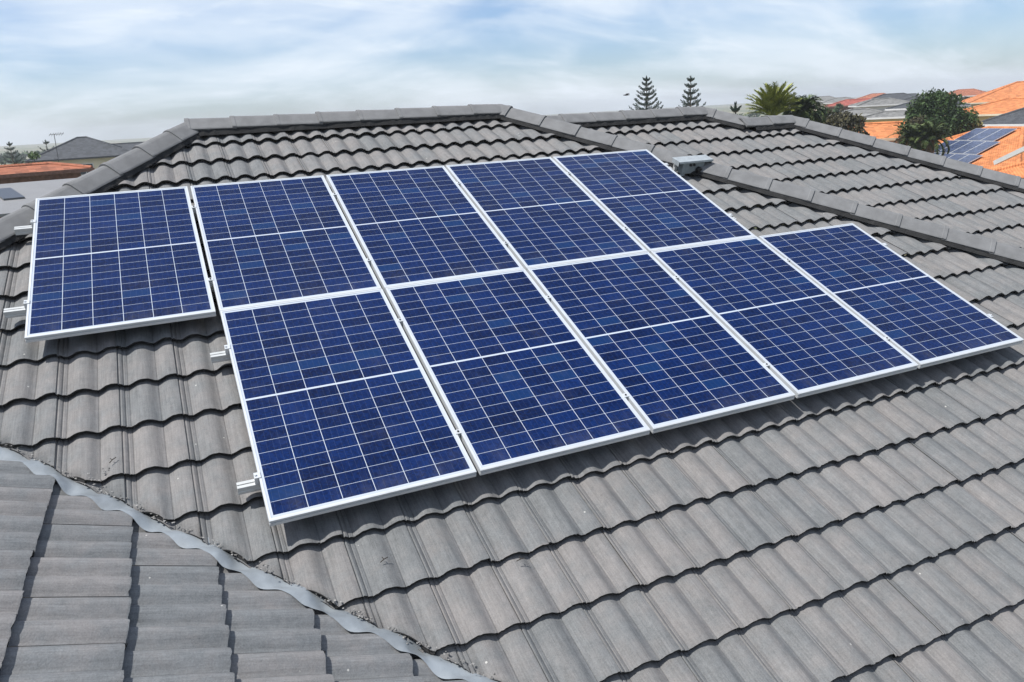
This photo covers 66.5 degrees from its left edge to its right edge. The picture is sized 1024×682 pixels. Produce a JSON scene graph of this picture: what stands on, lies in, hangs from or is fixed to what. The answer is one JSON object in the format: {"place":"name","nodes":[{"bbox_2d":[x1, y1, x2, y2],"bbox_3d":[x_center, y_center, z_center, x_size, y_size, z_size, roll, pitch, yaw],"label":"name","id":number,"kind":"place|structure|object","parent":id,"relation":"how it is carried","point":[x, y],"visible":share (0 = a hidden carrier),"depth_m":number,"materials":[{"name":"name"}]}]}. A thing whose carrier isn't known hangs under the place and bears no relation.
{"place":"outdoors","nodes":[
{"label":"outdoors","id":0,"kind":"place"},
{"bbox_2d":[0,162,94,217],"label":"house","id":1,"kind":"structure","parent":0,"point":[26,172],"depth_m":39.40,"materials":[{"name":"brown brick"}]},
{"bbox_2d":[49,132,63,161],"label":"tv antenna","id":2,"kind":"object","parent":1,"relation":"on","point":[55,142],"visible":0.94,"depth_m":87.59,"materials":[{"name":"grey metal"}]},
{"bbox_2d":[0,90,989,333],"bbox_3d":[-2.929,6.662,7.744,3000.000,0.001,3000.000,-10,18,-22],"label":"ground","id":3,"kind":"structure","parent":0,"point":[36,147],"depth_m":914.99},
{"bbox_2d":[1,142,23,164],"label":"norfolk pine","id":4,"kind":"object","parent":3,"relation":"on","point":[9,144],"visible":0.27,"depth_m":98.97,"materials":[{"name":"green plant"}]},
{"bbox_2d":[27,151,40,162],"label":"leafy tree","id":5,"kind":"object","parent":3,"relation":"on","point":[35,155],"visible":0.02,"depth_m":58.58,"materials":[{"name":"green plant"}]},
{"bbox_2d":[0,178,75,216],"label":"patio cover","id":6,"kind":"object","parent":3,"relation":"on","point":[14,197],"visible":0.29,"depth_m":30.64,"materials":[{"name":"metal"}]},
{"bbox_2d":[38,140,53,152],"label":"norfolk pine","id":7,"kind":"object","parent":3,"relation":"on","point":[46,142],"visible":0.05,"depth_m":92.26,"materials":[{"name":"green plant"}]},
{"bbox_2d":[25,136,129,175],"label":"house","id":8,"kind":"structure","parent":3,"relation":"on","point":[93,152],"depth_m":91.34,"materials":[{"name":"grey tile"}]},
{"bbox_2d":[81,163,93,174],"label":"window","id":9,"kind":"structure","parent":8,"relation":"in","point":[82,173],"depth_m":90.94,"materials":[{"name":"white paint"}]},
{"bbox_2d":[111,141,144,149],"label":"house","id":10,"kind":"structure","parent":3,"relation":"on","point":[129,145],"depth_m":100.06,"materials":[{"name":"grey tile"}]},
{"bbox_2d":[0,110,765,164],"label":"distant trees","id":11,"kind":"object","parent":3,"relation":"on","point":[26,153],"visible":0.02,"depth_m":268.91,"materials":[{"name":"green plant"}]},
{"bbox_2d":[0,104,1023,681],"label":"tiled house","id":12,"kind":"structure","parent":3,"relation":"on","point":[870,530],"depth_m":3.90,"materials":[{"name":"tile"}]},
{"bbox_2d":[14,163,672,234],"bbox_3d":[-0.947,-1.192,6.260,5.275,0.122,0.115,-10,40,-22],"label":"mounting rail","id":13,"kind":"object","parent":12,"relation":"attached to","point":[22,230],"visible":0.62,"depth_m":5.26,"materials":[{"name":"metal"}]},
{"bbox_2d":[3,213,736,318],"bbox_3d":[-0.558,-0.613,5.558,5.280,0.122,0.115,-10,40,-22],"label":"mounting rail","id":14,"kind":"object","parent":12,"relation":"attached to","point":[14,312],"visible":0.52,"depth_m":4.56,"materials":[{"name":"metal"}]},
{"bbox_2d":[25,186,215,342],"bbox_3d":[-2.568,-0.577,5.099,0.998,0.037,1.688,-10,40,-22],"label":"solar panel","id":15,"kind":"object","parent":14,"relation":"attached to","point":[109,261],"visible":1,"depth_m":4.96,"materials":[{"name":"blue"}]},
{"bbox_2d":[190,175,381,315],"bbox_3d":[-1.637,-0.741,5.484,0.998,0.037,1.688,-10,40,-22],"label":"solar panel","id":16,"kind":"object","parent":14,"relation":"attached to","point":[270,241],"visible":0.87,"depth_m":5.37,"materials":[{"name":"blue"}]},
{"bbox_2d":[326,166,523,291],"bbox_3d":[-0.706,-0.905,5.867,0.998,0.037,1.688,-10,40,-22],"label":"solar panel","id":17,"kind":"object","parent":14,"relation":"attached to","point":[409,226],"visible":0.88,"depth_m":5.76,"materials":[{"name":"blue"}]},
{"bbox_2d":[446,157,647,270],"bbox_3d":[0.224,-1.069,6.252,0.998,0.037,1.688,-10,40,-22],"label":"solar panel","id":18,"kind":"object","parent":14,"relation":"attached to","point":[539,212],"visible":0.83,"depth_m":6.15,"materials":[{"name":"blue"}]},
{"bbox_2d":[553,149,755,252],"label":"solar panel","id":19,"kind":"object","parent":14,"relation":"attached to","point":[649,200],"visible":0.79,"depth_m":6.54,"materials":[{"name":"blue"}]},
{"bbox_2d":[210,243,887,362],"bbox_3d":[0.669,-0.353,5.430,5.240,0.122,0.115,-10,40,-22],"label":"mounting rail","id":20,"kind":"object","parent":12,"relation":"attached to","point":[220,356],"visible":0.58,"depth_m":4.43,"materials":[{"name":"metal"}]},
{"bbox_2d":[236,314,993,494],"bbox_3d":[1.077,0.250,4.701,5.240,0.122,0.115,-10,40,-22],"label":"mounting rail","id":21,"kind":"object","parent":12,"relation":"attached to","point":[248,486],"visible":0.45,"depth_m":3.70,"materials":[{"name":"metal"}]},
{"bbox_2d":[220,289,476,526],"bbox_3d":[-0.966,0.247,4.287,0.998,0.037,1.688,-10,40,-22],"label":"solar panel","id":22,"kind":"object","parent":21,"relation":"attached to","point":[342,406],"visible":1,"depth_m":4.13,"materials":[{"name":"blue"}]},
{"bbox_2d":[385,269,649,474],"bbox_3d":[-0.036,0.084,4.670,0.998,0.037,1.688,-10,40,-22],"label":"solar panel","id":23,"kind":"object","parent":21,"relation":"attached to","point":[517,373],"visible":1,"depth_m":4.53,"materials":[{"name":"blue"}]},
{"bbox_2d":[527,252,794,433],"bbox_3d":[0.893,-0.080,5.054,0.998,0.037,1.688,-10,40,-22],"label":"solar panel","id":24,"kind":"object","parent":21,"relation":"attached to","point":[665,347],"visible":0.98,"depth_m":4.92,"materials":[{"name":"blue"}]},
{"bbox_2d":[650,236,918,397],"bbox_3d":[1.825,-0.245,5.439,0.998,0.037,1.688,-10,40,-22],"label":"solar panel","id":25,"kind":"object","parent":21,"relation":"attached to","point":[800,332],"visible":0.94,"depth_m":5.31,"materials":[{"name":"blue"}]},
{"bbox_2d":[758,223,1023,368],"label":"solar panel","id":26,"kind":"object","parent":21,"relation":"attached to","point":[919,317],"visible":0.91,"depth_m":5.70,"materials":[{"name":"blue"}]},
{"bbox_2d":[672,155,713,176],"bbox_3d":[1.628,-1.610,7.362,0.521,0.229,0.156,-10,40,-22],"label":"isolator box","id":27,"kind":"object","parent":12,"relation":"attached to","point":[683,165],"visible":0.82,"depth_m":7.33,"materials":[{"name":"metal"}]},
{"bbox_2d":[629,76,662,109],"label":"norfolk pine","id":28,"kind":"object","parent":3,"relation":"on","point":[646,94],"visible":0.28,"depth_m":73.21,"materials":[{"name":"green plant"}]},
{"bbox_2d":[678,75,705,106],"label":"norfolk pine","id":29,"kind":"object","parent":3,"relation":"on","point":[689,92],"visible":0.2,"depth_m":70.59,"materials":[{"name":"green plant"}]},
{"bbox_2d":[730,102,742,115],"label":"norfolk pine","id":30,"kind":"object","parent":3,"relation":"on","point":[735,109],"visible":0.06,"depth_m":40.60,"materials":[{"name":"green plant"}]},
{"bbox_2d":[743,81,801,115],"bbox_3d":[12.422,-7.639,37.408,2.787,9.169,3.046,-1,16,8],"label":"palm tree","id":31,"kind":"object","parent":3,"relation":"on","point":[772,101],"visible":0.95,"depth_m":35.97,"materials":[{"name":"green plant"}]},
{"bbox_2d":[782,94,826,122],"bbox_3d":[14.317,-7.902,38.898,2.474,8.634,2.596,8,19,33],"label":"leafy tree","id":32,"kind":"object","parent":3,"relation":"on","point":[805,109],"visible":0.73,"depth_m":37.41,"materials":[{"name":"green plant"}]},
{"bbox_2d":[811,96,835,110],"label":"house","id":33,"kind":"structure","parent":3,"relation":"on","point":[825,98],"depth_m":206.59,"materials":[{"name":"grey tile"}]},
{"bbox_2d":[820,114,842,126],"bbox_3d":[18.327,-9.553,45.934,3.052,7.407,3.299,-10,18,-22],"label":"leafy tree","id":34,"kind":"object","parent":3,"relation":"on","point":[832,121],"visible":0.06,"depth_m":44.29,"materials":[{"name":"green plant"}]},
{"bbox_2d":[831,103,843,111],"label":"leafy tree","id":35,"kind":"object","parent":3,"relation":"on","point":[838,106],"visible":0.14,"depth_m":115.64,"materials":[{"name":"green plant"}]},
{"bbox_2d":[826,108,869,135],"bbox_3d":[19.993,-10.187,47.329,3.503,7.662,3.614,2,17,17],"label":"leafy tree","id":36,"kind":"object","parent":3,"relation":"on","point":[850,121],"visible":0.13,"depth_m":45.92,"materials":[{"name":"green plant"}]},
{"bbox_2d":[857,93,885,98],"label":"house","id":37,"kind":"structure","parent":3,"relation":"on","point":[871,95],"depth_m":211.77,"materials":[{"name":"tile"}]},
{"bbox_2d":[848,98,909,110],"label":"house","id":38,"kind":"structure","parent":3,"relation":"on","point":[881,104],"depth_m":103.47,"materials":[{"name":"grey tile"}]},
{"bbox_2d":[854,121,904,142],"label":"house","id":39,"kind":"structure","parent":3,"relation":"on","point":[881,130],"depth_m":55.90,"materials":[{"name":"orange tile"}]},
{"bbox_2d":[872,93,914,99],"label":"house","id":40,"kind":"structure","parent":3,"relation":"on","point":[901,96],"depth_m":131.74,"materials":[{"name":"grey tile"}]},
{"bbox_2d":[887,122,935,150],"bbox_3d":[22.459,-8.856,44.048,2.494,6.721,2.294,-10,18,-22],"label":"palm tree","id":41,"kind":"object","parent":3,"relation":"on","point":[912,134],"visible":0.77,"depth_m":43.07,"materials":[{"name":"green plant"}]},
{"bbox_2d":[895,114,927,144],"bbox_3d":[26.141,-11.157,50.784,2.581,6.927,2.334,-10,18,-22],"label":"leafy tree","id":42,"kind":"object","parent":3,"relation":"on","point":[916,121],"visible":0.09,"depth_m":49.64,"materials":[{"name":"green plant"}]},
{"bbox_2d":[907,121,952,155],"bbox_3d":[23.152,-8.855,43.745,2.388,6.816,2.505,-1,16,8],"label":"palm tree","id":43,"kind":"object","parent":3,"relation":"on","point":[931,130],"visible":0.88,"depth_m":42.64,"materials":[{"name":"green plant"}]},
{"bbox_2d":[896,87,978,140],"bbox_3d":[27.909,-12.345,51.574,5.071,8.571,5.632,-10,18,-22],"label":"leafy tree","id":44,"kind":"object","parent":3,"relation":"on","point":[938,106],"visible":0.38,"depth_m":49.73,"materials":[{"name":"green plant"}]},
{"bbox_2d":[967,121,984,131],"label":"leafy tree","id":45,"kind":"object","parent":3,"relation":"on","point":[979,124],"visible":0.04,"depth_m":50.22,"materials":[{"name":"green plant"}]},
{"bbox_2d":[938,126,1023,168],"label":"house","id":46,"kind":"structure","parent":3,"relation":"on","point":[1011,142],"depth_m":43.75,"materials":[{"name":"orange tile"}]},
{"bbox_2d":[934,140,959,152],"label":"solar panel","id":47,"kind":"object","parent":46,"relation":"on","point":[951,142],"visible":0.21,"depth_m":47.54,"materials":[{"name":"blue glass"}]},
{"bbox_2d":[944,153,954,157],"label":"solar panel","id":48,"kind":"object","parent":46,"relation":"on","point":[948,155],"visible":0.21,"depth_m":45.91,"materials":[{"name":"blue glass"}]},
{"bbox_2d":[938,140,971,152],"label":"solar panel","id":49,"kind":"object","parent":46,"relation":"on","point":[956,145],"visible":0.74,"depth_m":46.64,"materials":[{"name":"blue glass"}]},
{"bbox_2d":[949,154,968,159],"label":"solar panel","id":50,"kind":"object","parent":46,"relation":"on","point":[957,156],"visible":0.37,"depth_m":45.06,"materials":[{"name":"blue glass"}]},
{"bbox_2d":[950,141,985,153],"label":"solar panel","id":51,"kind":"object","parent":46,"relation":"attached to","point":[967,147],"visible":1,"depth_m":45.74,"materials":[{"name":"blue glass"}]},
{"bbox_2d":[958,154,982,162],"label":"solar panel","id":52,"kind":"object","parent":46,"relation":"on","point":[969,158],"visible":0.58,"depth_m":44.10,"materials":[{"name":"blue glass"}]},
{"bbox_2d":[955,128,988,140],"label":"solar panel","id":53,"kind":"object","parent":46,"relation":"on","point":[970,134],"visible":1,"depth_m":47.31,"materials":[{"name":"blue glass"}]},
{"bbox_2d":[963,141,999,154],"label":"solar panel","id":54,"kind":"object","parent":46,"relation":"on","point":[982,147],"visible":1,"depth_m":44.76,"materials":[{"name":"blue glass"}]},
{"bbox_2d":[967,128,1002,140],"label":"solar panel","id":55,"kind":"object","parent":46,"relation":"on","point":[985,134],"visible":1,"depth_m":46.38,"materials":[{"name":"blue glass"}]},
{"bbox_2d":[980,128,1015,140],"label":"solar panel","id":56,"kind":"object","parent":46,"relation":"on","point":[995,136],"visible":1,"depth_m":45.43,"materials":[{"name":"blue glass"}]},
{"bbox_2d":[0,0,1023,145],"label":"sky","id":57,"kind":"structure","parent":0,"point":[96,69],"materials":[{"name":"white"}]},
{"bbox_2d":[821,97,853,108],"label":"house","id":58,"kind":"structure","parent":0,"point":[833,100],"depth_m":179.13,"materials":[{"name":"grey tile"}]},
{"bbox_2d":[825,98,871,110],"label":"house","id":59,"kind":"structure","parent":0,"point":[846,103],"depth_m":125.19,"materials":[{"name":"red tile"}]},
{"bbox_2d":[841,108,880,122],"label":"house","id":60,"kind":"structure","parent":0,"point":[864,111],"depth_m":89.07,"materials":[{"name":"grey tile"}]},
{"bbox_2d":[864,110,907,121],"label":"house","id":61,"kind":"structure","parent":0,"point":[891,115],"depth_m":81.08,"materials":[{"name":"grey tile"}]},
{"bbox_2d":[885,100,970,110],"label":"house","id":62,"kind":"structure","parent":0,"point":[903,106],"depth_m":87.55,"materials":[{"name":"tile"}]},
{"bbox_2d":[903,96,958,101],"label":"house","id":63,"kind":"structure","parent":0,"point":[910,98],"depth_m":118.50,"materials":[{"name":"grey tile"}]},
{"bbox_2d":[949,89,985,97],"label":"house","id":64,"kind":"structure","parent":0,"point":[969,92],"depth_m":167.91,"materials":[{"name":"tile"}]},
{"bbox_2d":[961,81,1023,107],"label":"house","id":65,"kind":"structure","parent":0,"point":[1013,89],"depth_m":103.85,"materials":[{"name":"orange tile"}]},
{"bbox_2d":[963,97,1023,120],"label":"house","id":66,"kind":"structure","parent":0,"point":[994,108],"depth_m":74.17,"materials":[{"name":"orange tile"}]},
{"bbox_2d":[982,107,1023,126],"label":"house","id":67,"kind":"structure","parent":0,"point":[1014,118],"depth_m":62.34,"materials":[{"name":"tile"}]},
{"bbox_2d":[990,161,1023,178],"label":"house","id":68,"kind":"structure","parent":0,"point":[1016,169],"depth_m":34.70,"materials":[{"name":"orange tile"}]},
{"bbox_2d":[993,146,1023,164],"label":"roof downpipe","id":69,"kind":"object","parent":68,"relation":"on","point":[1008,156],"visible":1,"depth_m":33.36,"materials":[{"name":"white paint"}]}
]}

